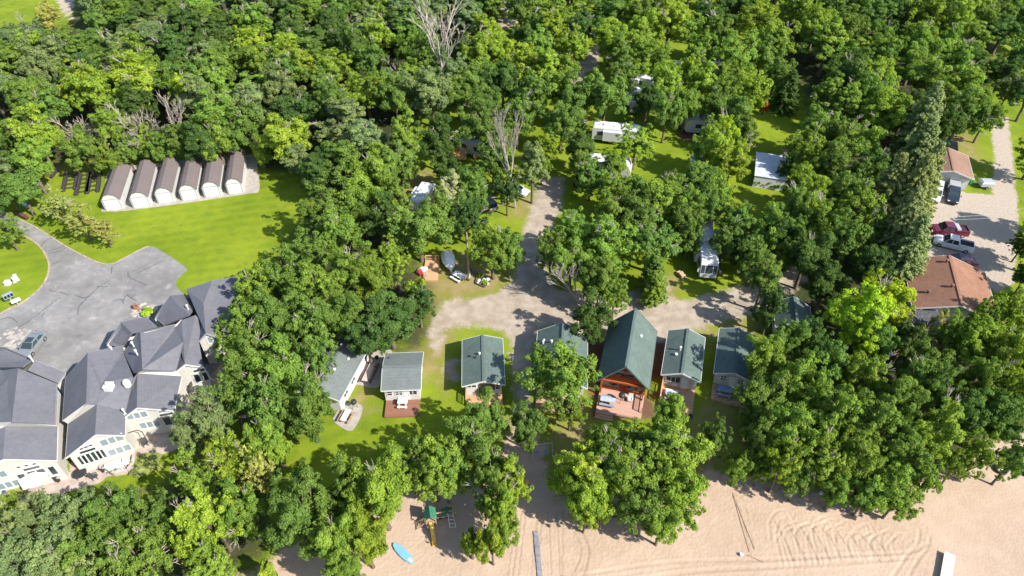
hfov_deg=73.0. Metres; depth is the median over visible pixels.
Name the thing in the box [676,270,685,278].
firewood stack
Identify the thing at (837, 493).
oak tree
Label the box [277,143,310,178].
oak tree
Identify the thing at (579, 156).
oak tree
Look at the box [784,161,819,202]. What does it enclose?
oak tree
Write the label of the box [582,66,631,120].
oak tree
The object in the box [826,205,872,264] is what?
oak tree
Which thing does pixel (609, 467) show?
oak tree
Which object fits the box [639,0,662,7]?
maple tree
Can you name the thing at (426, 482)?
oak tree
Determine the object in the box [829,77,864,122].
poplar tree
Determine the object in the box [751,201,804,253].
oak tree
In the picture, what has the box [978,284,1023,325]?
oak tree
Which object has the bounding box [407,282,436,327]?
oak tree
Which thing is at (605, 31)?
oak tree
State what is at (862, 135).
oak tree
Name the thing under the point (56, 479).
gas grill
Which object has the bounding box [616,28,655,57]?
oak tree
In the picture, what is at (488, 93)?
oak tree
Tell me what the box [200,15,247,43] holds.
poplar tree
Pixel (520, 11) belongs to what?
maple tree
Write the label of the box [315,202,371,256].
maple tree
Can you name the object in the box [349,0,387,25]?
oak tree
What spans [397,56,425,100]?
poplar tree
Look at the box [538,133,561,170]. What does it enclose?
oak tree
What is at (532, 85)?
oak tree
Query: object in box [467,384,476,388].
window
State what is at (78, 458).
window
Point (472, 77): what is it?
oak tree
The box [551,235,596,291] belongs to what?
oak tree
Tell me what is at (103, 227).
locust tree
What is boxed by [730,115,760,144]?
oak tree
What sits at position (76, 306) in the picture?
asphalt driveway
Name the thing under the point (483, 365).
cabin
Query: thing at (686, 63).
oak tree
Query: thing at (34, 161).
oak tree
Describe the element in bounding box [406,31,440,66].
oak tree
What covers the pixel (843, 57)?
oak tree
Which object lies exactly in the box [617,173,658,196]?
oak tree
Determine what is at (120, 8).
poplar tree
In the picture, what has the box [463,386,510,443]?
oak tree
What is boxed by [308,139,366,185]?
poplar tree
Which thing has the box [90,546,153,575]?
oak tree
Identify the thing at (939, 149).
spruce tree
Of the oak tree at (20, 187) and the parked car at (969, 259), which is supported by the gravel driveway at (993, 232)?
the parked car at (969, 259)
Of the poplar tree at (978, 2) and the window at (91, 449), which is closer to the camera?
the window at (91, 449)
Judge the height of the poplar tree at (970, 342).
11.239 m
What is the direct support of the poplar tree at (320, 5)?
on the forest floor
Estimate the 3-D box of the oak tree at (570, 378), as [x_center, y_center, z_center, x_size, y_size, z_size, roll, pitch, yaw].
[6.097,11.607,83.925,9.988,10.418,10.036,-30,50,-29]
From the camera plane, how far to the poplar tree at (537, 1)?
172.70 m
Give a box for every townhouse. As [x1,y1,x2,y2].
[0,347,69,494]
[62,316,156,470]
[124,294,197,437]
[175,276,245,391]
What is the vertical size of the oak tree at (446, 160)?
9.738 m
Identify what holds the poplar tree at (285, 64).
on the forest floor
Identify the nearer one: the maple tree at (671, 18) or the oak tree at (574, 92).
the oak tree at (574, 92)
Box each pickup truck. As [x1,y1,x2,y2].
[928,221,970,237]
[932,180,944,203]
[932,234,974,253]
[945,179,961,204]
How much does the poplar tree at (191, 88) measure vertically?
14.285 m
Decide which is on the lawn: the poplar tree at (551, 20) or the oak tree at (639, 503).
the poplar tree at (551, 20)
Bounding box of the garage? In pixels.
[937,147,974,189]
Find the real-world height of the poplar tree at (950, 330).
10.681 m
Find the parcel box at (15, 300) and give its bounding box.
[10,297,20,304]
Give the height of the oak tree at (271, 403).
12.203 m
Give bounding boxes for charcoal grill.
[350,399,357,406]
[618,392,624,403]
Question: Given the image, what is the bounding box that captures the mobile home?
[752,152,786,190]
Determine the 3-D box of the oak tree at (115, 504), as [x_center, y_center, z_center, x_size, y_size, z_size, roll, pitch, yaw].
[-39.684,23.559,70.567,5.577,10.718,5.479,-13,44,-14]
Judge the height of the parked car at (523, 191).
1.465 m
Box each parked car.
[18,330,47,356]
[504,185,529,197]
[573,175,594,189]
[936,139,958,150]
[947,253,978,266]
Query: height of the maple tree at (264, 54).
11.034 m
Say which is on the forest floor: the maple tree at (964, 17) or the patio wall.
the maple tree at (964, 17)
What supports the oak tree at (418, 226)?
on the lawn
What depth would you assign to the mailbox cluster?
100.92 m
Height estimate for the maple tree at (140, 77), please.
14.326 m
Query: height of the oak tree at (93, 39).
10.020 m
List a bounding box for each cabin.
[381,352,423,417]
[462,335,505,406]
[535,322,587,412]
[659,328,705,415]
[710,327,755,407]
[772,296,812,341]
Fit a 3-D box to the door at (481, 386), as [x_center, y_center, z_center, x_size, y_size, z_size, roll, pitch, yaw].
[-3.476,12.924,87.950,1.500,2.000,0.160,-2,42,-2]
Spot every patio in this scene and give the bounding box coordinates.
[1,363,238,501]
[333,403,362,430]
[356,350,391,387]
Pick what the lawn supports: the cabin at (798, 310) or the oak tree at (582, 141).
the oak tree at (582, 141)
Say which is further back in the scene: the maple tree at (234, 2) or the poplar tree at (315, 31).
the maple tree at (234, 2)
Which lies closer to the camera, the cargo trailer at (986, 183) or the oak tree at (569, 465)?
the oak tree at (569, 465)
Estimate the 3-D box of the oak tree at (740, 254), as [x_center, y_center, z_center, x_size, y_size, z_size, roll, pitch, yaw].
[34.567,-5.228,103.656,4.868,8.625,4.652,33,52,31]
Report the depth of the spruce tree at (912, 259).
99.32 m
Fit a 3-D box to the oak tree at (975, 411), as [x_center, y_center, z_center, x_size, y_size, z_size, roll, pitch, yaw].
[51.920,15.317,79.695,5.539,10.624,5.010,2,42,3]
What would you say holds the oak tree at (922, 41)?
on the forest floor
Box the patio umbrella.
[18,472,48,489]
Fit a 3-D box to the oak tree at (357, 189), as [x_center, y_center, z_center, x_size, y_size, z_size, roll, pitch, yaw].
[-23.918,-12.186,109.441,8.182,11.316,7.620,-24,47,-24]
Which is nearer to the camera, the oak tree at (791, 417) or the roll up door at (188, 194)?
the oak tree at (791, 417)
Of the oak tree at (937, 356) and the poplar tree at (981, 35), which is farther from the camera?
the poplar tree at (981, 35)
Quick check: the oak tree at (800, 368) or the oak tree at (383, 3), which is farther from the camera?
the oak tree at (383, 3)
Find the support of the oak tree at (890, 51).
on the forest floor
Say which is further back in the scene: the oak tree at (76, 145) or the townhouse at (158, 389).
the oak tree at (76, 145)
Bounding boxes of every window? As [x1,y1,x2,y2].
[0,469,9,478]
[0,479,19,490]
[15,473,25,479]
[21,464,41,472]
[25,467,50,477]
[45,465,60,475]
[75,455,90,465]
[77,446,97,454]
[79,449,104,464]
[94,448,108,459]
[97,433,125,447]
[105,443,133,456]
[124,410,149,420]
[137,419,162,429]
[157,412,172,417]
[161,416,174,425]
[191,367,205,373]
[191,371,209,383]
[192,373,202,382]
[201,371,210,381]
[206,336,221,343]
[395,391,402,395]
[408,391,417,395]
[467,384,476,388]
[602,378,619,388]
[614,370,625,377]
[624,371,635,379]
[626,384,643,393]
[665,375,680,383]
[720,375,726,380]
[737,379,743,383]
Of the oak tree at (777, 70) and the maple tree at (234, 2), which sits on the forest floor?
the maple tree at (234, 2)
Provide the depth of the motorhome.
104.56 m
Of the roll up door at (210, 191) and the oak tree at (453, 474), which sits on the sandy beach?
the oak tree at (453, 474)
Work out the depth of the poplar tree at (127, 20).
156.40 m
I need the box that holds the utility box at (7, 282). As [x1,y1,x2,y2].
[3,279,12,285]
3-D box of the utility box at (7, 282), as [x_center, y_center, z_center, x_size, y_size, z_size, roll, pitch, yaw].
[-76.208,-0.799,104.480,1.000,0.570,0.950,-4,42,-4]
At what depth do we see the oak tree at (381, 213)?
105.33 m
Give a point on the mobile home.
(766, 165)
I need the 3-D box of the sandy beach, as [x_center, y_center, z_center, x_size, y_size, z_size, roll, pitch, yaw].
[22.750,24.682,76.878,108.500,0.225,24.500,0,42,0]
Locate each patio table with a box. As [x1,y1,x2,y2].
[72,468,86,479]
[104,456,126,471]
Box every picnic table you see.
[337,409,354,423]
[359,362,379,383]
[397,397,407,408]
[450,271,466,281]
[599,394,615,407]
[664,388,677,398]
[717,384,731,397]
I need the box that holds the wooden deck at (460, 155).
[451,146,466,160]
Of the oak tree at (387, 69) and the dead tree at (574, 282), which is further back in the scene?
the oak tree at (387, 69)
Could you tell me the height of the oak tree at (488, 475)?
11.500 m
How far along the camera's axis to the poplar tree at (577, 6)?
169.99 m
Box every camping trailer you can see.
[409,182,435,212]
[460,136,482,156]
[589,153,635,177]
[592,121,641,142]
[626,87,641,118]
[631,72,653,85]
[677,114,717,132]
[701,58,721,74]
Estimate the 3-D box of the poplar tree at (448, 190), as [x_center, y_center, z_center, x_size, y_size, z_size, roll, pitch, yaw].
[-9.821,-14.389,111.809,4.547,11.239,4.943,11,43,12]
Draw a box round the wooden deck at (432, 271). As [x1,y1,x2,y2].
[423,255,439,280]
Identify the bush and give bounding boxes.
[2,487,26,499]
[129,447,163,477]
[141,306,154,316]
[249,142,271,168]
[258,558,277,575]
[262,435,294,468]
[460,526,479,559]
[480,279,487,284]
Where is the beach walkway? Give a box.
[533,531,541,575]
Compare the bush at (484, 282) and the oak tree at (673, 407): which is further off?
the bush at (484, 282)
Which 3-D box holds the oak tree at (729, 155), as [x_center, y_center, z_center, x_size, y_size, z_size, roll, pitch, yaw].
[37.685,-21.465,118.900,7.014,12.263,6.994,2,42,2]
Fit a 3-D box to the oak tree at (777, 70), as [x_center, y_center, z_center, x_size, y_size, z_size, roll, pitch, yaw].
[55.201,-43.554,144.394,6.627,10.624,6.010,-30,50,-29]
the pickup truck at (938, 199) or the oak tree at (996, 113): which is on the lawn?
the oak tree at (996, 113)
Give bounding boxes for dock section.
[61,170,80,191]
[74,172,92,195]
[85,170,101,194]
[940,551,955,575]
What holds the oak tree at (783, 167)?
on the lawn
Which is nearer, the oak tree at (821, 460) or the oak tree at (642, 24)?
the oak tree at (821, 460)
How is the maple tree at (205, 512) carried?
on the forest floor
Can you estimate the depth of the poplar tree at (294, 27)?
155.51 m
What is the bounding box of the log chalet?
[594,308,657,420]
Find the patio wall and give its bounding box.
[99,448,136,475]
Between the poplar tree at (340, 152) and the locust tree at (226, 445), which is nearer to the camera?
the locust tree at (226, 445)
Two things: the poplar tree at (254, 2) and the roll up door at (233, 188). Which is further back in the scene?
the poplar tree at (254, 2)
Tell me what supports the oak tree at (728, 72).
on the lawn
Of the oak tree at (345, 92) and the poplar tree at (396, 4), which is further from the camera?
the poplar tree at (396, 4)
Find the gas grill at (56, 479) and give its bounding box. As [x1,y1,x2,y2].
[51,475,60,482]
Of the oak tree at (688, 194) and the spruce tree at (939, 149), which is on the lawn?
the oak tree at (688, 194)
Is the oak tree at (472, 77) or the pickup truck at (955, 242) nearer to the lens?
the pickup truck at (955, 242)
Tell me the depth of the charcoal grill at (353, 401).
86.42 m
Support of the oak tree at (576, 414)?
on the lawn
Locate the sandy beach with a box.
[221,432,1023,575]
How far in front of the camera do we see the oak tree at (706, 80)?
138.44 m
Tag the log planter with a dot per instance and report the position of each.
(22, 215)
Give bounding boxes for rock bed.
[0,327,31,348]
[129,302,157,317]
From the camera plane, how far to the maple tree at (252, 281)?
93.69 m
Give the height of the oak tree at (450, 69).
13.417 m
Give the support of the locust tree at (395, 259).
on the forest floor
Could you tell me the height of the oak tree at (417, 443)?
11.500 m
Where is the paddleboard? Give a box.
[393,543,413,563]
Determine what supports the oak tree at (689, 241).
on the lawn
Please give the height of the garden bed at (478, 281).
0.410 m
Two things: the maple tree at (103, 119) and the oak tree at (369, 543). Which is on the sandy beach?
the oak tree at (369, 543)
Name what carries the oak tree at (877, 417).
on the forest floor
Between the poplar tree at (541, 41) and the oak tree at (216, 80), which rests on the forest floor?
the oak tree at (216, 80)
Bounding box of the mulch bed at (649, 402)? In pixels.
[589,125,735,416]
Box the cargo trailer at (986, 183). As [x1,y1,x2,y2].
[974,178,994,189]
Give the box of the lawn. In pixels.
[0,0,1023,573]
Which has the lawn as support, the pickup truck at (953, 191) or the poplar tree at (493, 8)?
the poplar tree at (493, 8)
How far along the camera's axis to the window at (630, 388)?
87.71 m
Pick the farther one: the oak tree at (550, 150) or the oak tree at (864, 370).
the oak tree at (550, 150)
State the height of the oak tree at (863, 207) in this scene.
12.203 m
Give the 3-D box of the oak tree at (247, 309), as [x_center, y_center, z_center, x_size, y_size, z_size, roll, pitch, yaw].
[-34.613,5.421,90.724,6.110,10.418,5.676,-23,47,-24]
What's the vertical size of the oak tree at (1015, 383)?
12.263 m
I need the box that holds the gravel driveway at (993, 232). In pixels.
[63,0,1020,291]
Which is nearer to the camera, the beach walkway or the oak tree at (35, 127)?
the beach walkway
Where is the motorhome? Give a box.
[693,220,720,278]
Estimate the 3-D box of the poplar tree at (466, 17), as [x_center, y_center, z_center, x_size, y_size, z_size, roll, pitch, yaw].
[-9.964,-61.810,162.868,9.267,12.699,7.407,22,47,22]
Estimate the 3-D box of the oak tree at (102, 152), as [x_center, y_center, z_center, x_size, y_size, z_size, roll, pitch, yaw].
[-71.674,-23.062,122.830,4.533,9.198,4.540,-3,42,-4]
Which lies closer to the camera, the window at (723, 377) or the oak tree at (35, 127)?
the window at (723, 377)
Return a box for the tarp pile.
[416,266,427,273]
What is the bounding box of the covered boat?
[441,250,454,273]
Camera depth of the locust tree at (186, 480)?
70.41 m
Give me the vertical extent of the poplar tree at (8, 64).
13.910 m
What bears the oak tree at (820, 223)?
on the forest floor
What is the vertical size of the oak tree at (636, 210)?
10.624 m
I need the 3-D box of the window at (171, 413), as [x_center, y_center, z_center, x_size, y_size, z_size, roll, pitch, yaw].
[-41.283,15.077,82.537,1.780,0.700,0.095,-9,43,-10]
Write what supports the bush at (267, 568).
on the sandy beach
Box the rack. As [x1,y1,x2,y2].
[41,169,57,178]
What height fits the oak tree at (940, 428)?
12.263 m
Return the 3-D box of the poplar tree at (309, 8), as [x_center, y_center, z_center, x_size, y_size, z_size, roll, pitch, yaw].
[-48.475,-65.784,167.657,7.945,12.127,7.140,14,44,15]
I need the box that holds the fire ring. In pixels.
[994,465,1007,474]
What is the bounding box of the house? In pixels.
[904,255,993,330]
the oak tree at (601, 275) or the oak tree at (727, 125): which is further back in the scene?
the oak tree at (727, 125)
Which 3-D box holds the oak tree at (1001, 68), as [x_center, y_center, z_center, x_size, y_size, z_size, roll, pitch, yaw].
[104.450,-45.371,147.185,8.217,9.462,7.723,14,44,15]
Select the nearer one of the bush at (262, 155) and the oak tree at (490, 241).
the oak tree at (490, 241)
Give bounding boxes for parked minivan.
[480,195,498,211]
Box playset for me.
[414,505,454,546]
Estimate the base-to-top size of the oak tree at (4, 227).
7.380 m
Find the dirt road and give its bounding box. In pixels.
[429,0,807,412]
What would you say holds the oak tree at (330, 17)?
on the forest floor
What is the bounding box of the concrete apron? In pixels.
[101,154,259,211]
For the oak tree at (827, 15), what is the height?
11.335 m
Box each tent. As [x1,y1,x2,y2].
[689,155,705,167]
[759,100,768,113]
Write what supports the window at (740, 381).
in the cabin at (735, 347)
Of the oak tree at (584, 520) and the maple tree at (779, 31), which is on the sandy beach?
the oak tree at (584, 520)
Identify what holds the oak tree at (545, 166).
on the dirt road
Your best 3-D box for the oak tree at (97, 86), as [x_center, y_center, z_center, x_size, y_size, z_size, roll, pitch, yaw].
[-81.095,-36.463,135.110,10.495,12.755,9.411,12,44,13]
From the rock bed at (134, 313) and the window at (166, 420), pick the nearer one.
the window at (166, 420)
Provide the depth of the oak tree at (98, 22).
157.81 m
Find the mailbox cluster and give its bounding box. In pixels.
[1,291,14,300]
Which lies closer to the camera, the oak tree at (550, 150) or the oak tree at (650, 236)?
the oak tree at (650, 236)
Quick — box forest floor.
[0,0,1023,575]
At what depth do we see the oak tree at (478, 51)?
146.67 m
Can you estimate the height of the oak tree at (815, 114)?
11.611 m
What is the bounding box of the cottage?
[297,338,368,410]
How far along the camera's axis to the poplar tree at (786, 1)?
173.04 m
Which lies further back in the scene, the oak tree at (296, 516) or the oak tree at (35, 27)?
the oak tree at (35, 27)
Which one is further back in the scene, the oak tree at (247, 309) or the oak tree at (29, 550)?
the oak tree at (247, 309)
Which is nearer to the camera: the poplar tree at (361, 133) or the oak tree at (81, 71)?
the poplar tree at (361, 133)
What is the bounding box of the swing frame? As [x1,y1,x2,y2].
[532,442,552,459]
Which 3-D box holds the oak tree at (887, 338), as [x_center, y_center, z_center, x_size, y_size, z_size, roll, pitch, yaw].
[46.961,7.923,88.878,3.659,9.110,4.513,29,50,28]
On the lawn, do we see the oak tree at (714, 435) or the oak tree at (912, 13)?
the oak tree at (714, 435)
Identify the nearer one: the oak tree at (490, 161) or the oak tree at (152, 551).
the oak tree at (152, 551)
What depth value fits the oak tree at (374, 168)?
114.32 m
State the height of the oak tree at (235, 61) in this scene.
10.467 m
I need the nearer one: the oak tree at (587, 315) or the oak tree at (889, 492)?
the oak tree at (889, 492)
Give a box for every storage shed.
[100,162,133,210]
[128,159,158,208]
[153,157,181,203]
[178,154,203,200]
[201,152,225,197]
[224,148,246,194]
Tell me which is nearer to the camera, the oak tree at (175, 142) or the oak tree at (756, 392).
the oak tree at (756, 392)
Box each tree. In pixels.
[0,21,25,61]
[0,28,43,59]
[0,29,35,60]
[0,40,31,81]
[0,68,15,118]
[0,73,55,110]
[0,119,18,163]
[0,135,10,183]
[0,156,11,181]
[0,168,45,216]
[0,199,4,216]
[0,213,28,250]
[0,487,79,563]
[0,490,22,527]
[0,525,29,575]
[4,102,64,169]
[5,137,53,194]
[11,36,63,88]
[12,110,55,142]
[14,7,39,28]
[14,514,83,575]
[18,17,52,45]
[19,86,71,136]
[30,36,67,91]
[34,0,61,31]
[36,485,99,535]
[37,185,73,224]
[38,541,110,575]
[41,23,74,53]
[44,35,71,68]
[47,115,106,143]
[53,51,104,85]
[54,58,107,117]
[54,512,134,575]
[56,198,97,240]
[57,28,101,66]
[58,123,96,175]
[63,67,119,126]
[67,28,108,66]
[78,0,110,16]
[80,480,148,533]
[81,0,121,38]
[83,217,119,247]
[87,100,134,156]
[89,135,122,172]
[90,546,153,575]
[97,30,137,72]
[101,0,109,9]
[101,518,181,575]
[102,31,160,97]
[102,49,168,118]
[104,10,141,48]
[105,101,166,148]
[106,0,141,21]
[109,17,147,53]
[109,74,159,122]
[111,132,142,172]
[122,487,182,551]
[124,122,155,160]
[127,1,154,22]
[135,20,173,60]
[137,0,164,15]
[139,130,173,160]
[147,7,173,25]
[148,60,195,112]
[150,20,194,71]
[154,0,191,29]
[156,89,185,131]
[158,0,185,10]
[158,47,201,90]
[159,123,186,156]
[166,70,194,119]
[167,3,206,55]
[167,412,208,458]
[168,385,233,452]
[168,496,211,566]
[169,443,230,512]
[175,73,215,124]
[175,483,244,552]
[179,0,217,10]
[180,119,219,161]
[185,56,234,101]
[185,539,237,575]
[187,27,223,54]
[190,7,221,29]
[190,32,218,66]
[190,87,244,152]
[194,40,235,81]
[195,114,231,170]
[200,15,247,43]
[201,427,258,497]
[203,9,243,47]
[208,370,250,429]
[210,0,228,14]
[212,321,237,350]
[213,105,248,151]
[214,82,274,123]
[215,317,273,401]
[217,294,258,352]
[218,474,272,548]
[223,40,251,79]
[225,0,245,13]
[227,95,265,142]
[228,2,273,41]
[229,24,271,69]
[231,261,278,307]
[232,373,290,434]
[234,71,266,106]
[234,440,275,499]
[238,332,309,401]
[239,0,274,35]
[240,405,284,461]
[242,42,278,76]
[250,284,300,347]
[255,59,306,111]
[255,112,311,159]
[256,242,305,310]
[259,28,303,62]
[261,465,336,560]
[262,50,304,91]
[264,0,295,21]
[268,457,325,525]
[270,90,321,126]
[271,32,319,89]
[272,13,301,41]
[274,0,305,20]
[275,4,310,48]
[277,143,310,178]
[277,363,334,442]
[282,254,342,322]
[282,293,339,349]
[291,36,324,81]
[291,225,334,269]
[292,335,336,383]
[295,179,349,233]
[296,0,321,26]
[296,24,337,53]
[296,60,340,109]
[297,146,332,196]
[305,0,328,23]
[306,508,358,563]
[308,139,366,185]
[310,97,368,142]
[311,47,358,86]
[313,74,344,140]
[315,6,349,55]
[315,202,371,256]
[317,78,348,123]
[318,0,350,26]
[319,290,363,340]
[320,546,366,575]
[323,0,361,20]
[323,246,371,295]
[324,29,349,71]
[326,450,376,517]
[334,175,380,237]
[336,118,389,180]
[337,19,369,79]
[341,440,412,530]
[342,70,390,119]
[343,498,389,568]
[344,318,392,363]
[346,142,397,187]
[347,1,393,36]
[348,246,393,303]
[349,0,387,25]
[353,37,391,74]
[355,289,420,350]
[356,190,397,249]
[359,12,399,68]
[367,0,391,7]
[368,69,414,117]
[378,233,411,293]
[379,66,410,92]
[379,172,413,213]
[381,55,416,71]
[382,0,417,17]
[382,138,420,192]
[384,8,410,49]
[386,203,454,262]
[388,5,431,46]
[389,103,420,179]
[394,25,420,60]
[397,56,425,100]
[397,435,428,497]
[398,433,462,501]
[400,65,454,117]
[402,269,426,304]
[404,0,473,73]
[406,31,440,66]
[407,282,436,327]
[410,0,452,34]
[414,111,462,162]
[416,185,463,244]
[428,147,461,182]
[430,438,472,503]
[432,43,467,81]
[433,415,498,483]
[438,168,462,206]
[439,0,452,23]
[444,195,490,243]
[446,75,471,120]
[448,0,484,25]
[451,0,484,37]
[454,31,478,62]
[455,97,502,139]
[455,163,488,209]
[456,57,495,94]
[458,26,492,69]
[459,13,500,44]
[461,439,523,510]
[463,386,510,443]
[464,84,502,118]
[464,222,514,279]
[470,138,514,192]
[474,513,504,565]
[475,0,505,19]
[477,118,513,155]
[480,474,518,537]
[480,505,520,557]
[481,28,513,65]
[481,60,524,114]
[487,102,526,208]
[488,455,533,512]
[489,169,520,215]
[493,226,525,278]
[494,42,542,84]
[501,91,535,148]
[504,0,536,26]
[506,68,551,125]
[507,5,545,52]
[509,399,547,453]
[513,140,550,203]
[513,338,601,413]
[520,23,557,60]
[525,47,559,79]
[530,0,544,14]
[535,224,568,276]
[536,153,552,185]
[537,0,575,41]
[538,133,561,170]
[540,7,568,48]
[540,100,588,153]
[541,70,567,108]
[545,440,609,496]
[546,261,582,304]
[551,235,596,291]
[553,53,580,80]
[554,23,588,59]
[555,394,587,430]
[556,206,600,253]
[558,69,599,127]
[560,0,587,32]
[561,471,615,527]
[563,131,595,162]
[567,7,604,48]
[568,149,598,173]
[569,285,617,346]
[572,500,601,533]
[575,157,608,200]
[576,441,622,500]
[577,255,623,303]
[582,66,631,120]
[585,421,651,477]
[588,213,643,272]
[589,16,627,66]
[590,0,627,24]
[593,189,628,221]
[594,487,615,530]
[596,156,615,180]
[597,166,638,202]
[600,440,672,517]
[601,150,626,178]
[602,31,639,72]
[603,279,631,319]
[609,59,637,99]
[612,121,656,169]
[614,481,671,537]
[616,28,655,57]
[616,188,658,239]
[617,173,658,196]
[621,0,639,15]
[623,0,653,27]
[623,216,682,267]
[627,47,656,75]
[627,415,677,463]
[628,1,663,42]
[629,81,660,126]
[635,178,687,230]
[637,253,668,287]
[638,39,676,73]
[638,270,668,308]
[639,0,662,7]
[641,503,684,546]
[647,0,690,58]
[649,60,682,103]
[649,419,714,505]
[649,465,709,530]
[650,392,689,434]
[652,88,685,143]
[661,168,695,198]
[664,0,688,37]
[666,200,703,244]
[672,12,706,57]
[674,87,704,132]
[676,51,704,90]
[677,218,705,260]
[681,160,719,197]
[682,182,710,232]
[685,25,722,69]
[685,53,726,111]
[687,128,710,164]
[691,0,723,27]
[691,0,733,35]
[693,177,734,226]
[697,124,732,164]
[698,85,731,119]
[698,412,733,462]
[701,111,729,133]
[701,169,737,224]
[702,9,737,55]
[705,75,743,114]
[705,212,744,266]
[710,27,760,73]
[710,108,740,156]
[712,59,746,94]
[712,135,755,183]
[714,95,751,120]
[717,0,754,27]
[721,450,753,486]
[725,230,757,275]
[726,199,757,254]
[729,366,791,425]
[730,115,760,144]
[733,2,784,44]
[733,64,773,115]
[735,229,775,286]
[738,414,783,462]
[745,252,782,309]
[745,333,791,381]
[746,28,786,76]
[746,458,777,486]
[750,0,778,16]
[750,286,788,334]
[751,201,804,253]
[755,436,803,493]
[756,17,801,65]
[758,401,820,460]
[760,53,797,102]
[767,212,811,262]
[767,318,811,362]
[767,349,833,410]
[768,69,800,117]
[775,0,800,27]
[775,228,837,289]
[776,152,798,176]
[778,181,817,229]
[779,0,818,38]
[781,121,825,164]
[781,460,816,501]
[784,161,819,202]
[784,424,846,490]
[790,310,834,358]
[792,175,831,215]
[792,378,867,447]
[798,5,833,62]
[799,103,839,141]
[800,0,833,12]
[800,10,850,77]
[802,257,852,311]
[805,2,835,51]
[805,191,846,245]
[808,73,844,114]
[808,136,862,189]
[813,338,852,388]
[818,46,876,99]
[819,469,853,510]
[820,115,862,157]
[822,275,899,352]
[824,0,859,16]
[826,41,860,90]
[826,168,873,211]
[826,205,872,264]
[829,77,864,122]
[834,11,872,57]
[834,424,887,492]
[835,36,872,56]
[835,178,886,232]
[835,350,896,404]
[835,387,907,454]
[839,119,887,166]
[842,0,853,7]
[842,312,887,363]
[848,142,891,188]
[848,186,925,279]
[848,476,883,516]
[849,244,895,294]
[850,0,880,14]
[852,152,910,223]
[852,456,915,514]
[853,268,916,327]
[856,64,898,125]
[856,203,891,248]
[860,86,913,139]
[861,0,897,34]
[863,18,899,48]
[864,320,900,362]
[865,55,901,92]
[866,21,903,65]
[866,47,897,77]
[867,152,937,223]
[876,374,930,436]
[879,415,934,487]
[881,213,931,288]
[881,474,924,521]
[883,0,921,26]
[884,80,945,161]
[888,115,940,179]
[890,317,931,364]
[891,87,926,136]
[892,0,921,34]
[892,304,954,347]
[895,336,956,378]
[896,49,952,95]
[897,17,939,41]
[898,22,951,85]
[898,352,940,407]
[900,385,966,467]
[907,141,946,217]
[911,455,946,499]
[914,0,945,21]
[916,0,948,35]
[918,359,968,421]
[928,37,986,108]
[928,308,949,340]
[929,308,966,352]
[932,0,970,30]
[934,99,966,146]
[936,21,966,55]
[937,0,979,53]
[937,388,1005,442]
[938,60,994,108]
[940,445,978,484]
[944,38,993,80]
[944,82,993,140]
[947,0,981,13]
[947,314,997,370]
[949,356,1017,401]
[956,20,994,53]
[957,426,1005,480]
[961,0,999,33]
[965,298,1001,329]
[972,0,999,14]
[972,91,1008,142]
[972,322,1023,381]
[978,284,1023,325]
[982,388,1023,443]
[983,53,1023,95]
[983,332,1023,392]
[985,9,1023,54]
[990,434,1023,485]
[991,70,1023,109]
[995,0,1019,19]
[998,367,1023,403]
[1002,0,1023,25]
[1002,38,1023,79]
[1005,231,1023,262]
[1007,78,1023,121]
[1008,314,1023,349]
[1011,261,1023,294]
[1013,138,1023,180]
[1020,16,1023,37]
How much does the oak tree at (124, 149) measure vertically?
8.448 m
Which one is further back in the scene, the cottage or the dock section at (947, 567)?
the cottage
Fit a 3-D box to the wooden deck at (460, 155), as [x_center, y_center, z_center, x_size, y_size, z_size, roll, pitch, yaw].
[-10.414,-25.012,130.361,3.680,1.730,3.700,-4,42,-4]
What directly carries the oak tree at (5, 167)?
on the lawn
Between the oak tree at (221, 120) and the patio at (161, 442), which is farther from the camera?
the oak tree at (221, 120)
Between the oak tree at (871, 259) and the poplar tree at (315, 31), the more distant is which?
the poplar tree at (315, 31)
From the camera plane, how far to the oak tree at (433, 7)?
164.36 m
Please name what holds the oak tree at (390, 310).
on the forest floor
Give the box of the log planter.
[14,210,28,219]
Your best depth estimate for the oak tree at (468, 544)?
69.94 m
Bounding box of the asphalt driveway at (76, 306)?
[0,212,223,397]
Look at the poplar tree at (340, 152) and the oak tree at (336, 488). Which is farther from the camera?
the poplar tree at (340, 152)
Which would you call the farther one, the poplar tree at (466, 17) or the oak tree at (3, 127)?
the poplar tree at (466, 17)
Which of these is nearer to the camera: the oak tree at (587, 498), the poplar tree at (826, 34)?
the oak tree at (587, 498)
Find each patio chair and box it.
[88,472,97,480]
[140,437,148,447]
[628,393,632,400]
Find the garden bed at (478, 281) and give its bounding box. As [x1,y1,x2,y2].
[475,273,490,287]
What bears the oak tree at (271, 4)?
on the forest floor
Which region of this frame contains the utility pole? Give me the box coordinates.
[466,232,476,277]
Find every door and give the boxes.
[103,199,121,210]
[131,197,148,207]
[156,192,172,203]
[180,190,196,200]
[203,186,219,196]
[227,183,242,193]
[360,361,364,372]
[403,391,410,399]
[479,384,490,393]
[619,384,627,392]
[680,377,688,388]
[727,376,736,386]
[951,177,966,189]

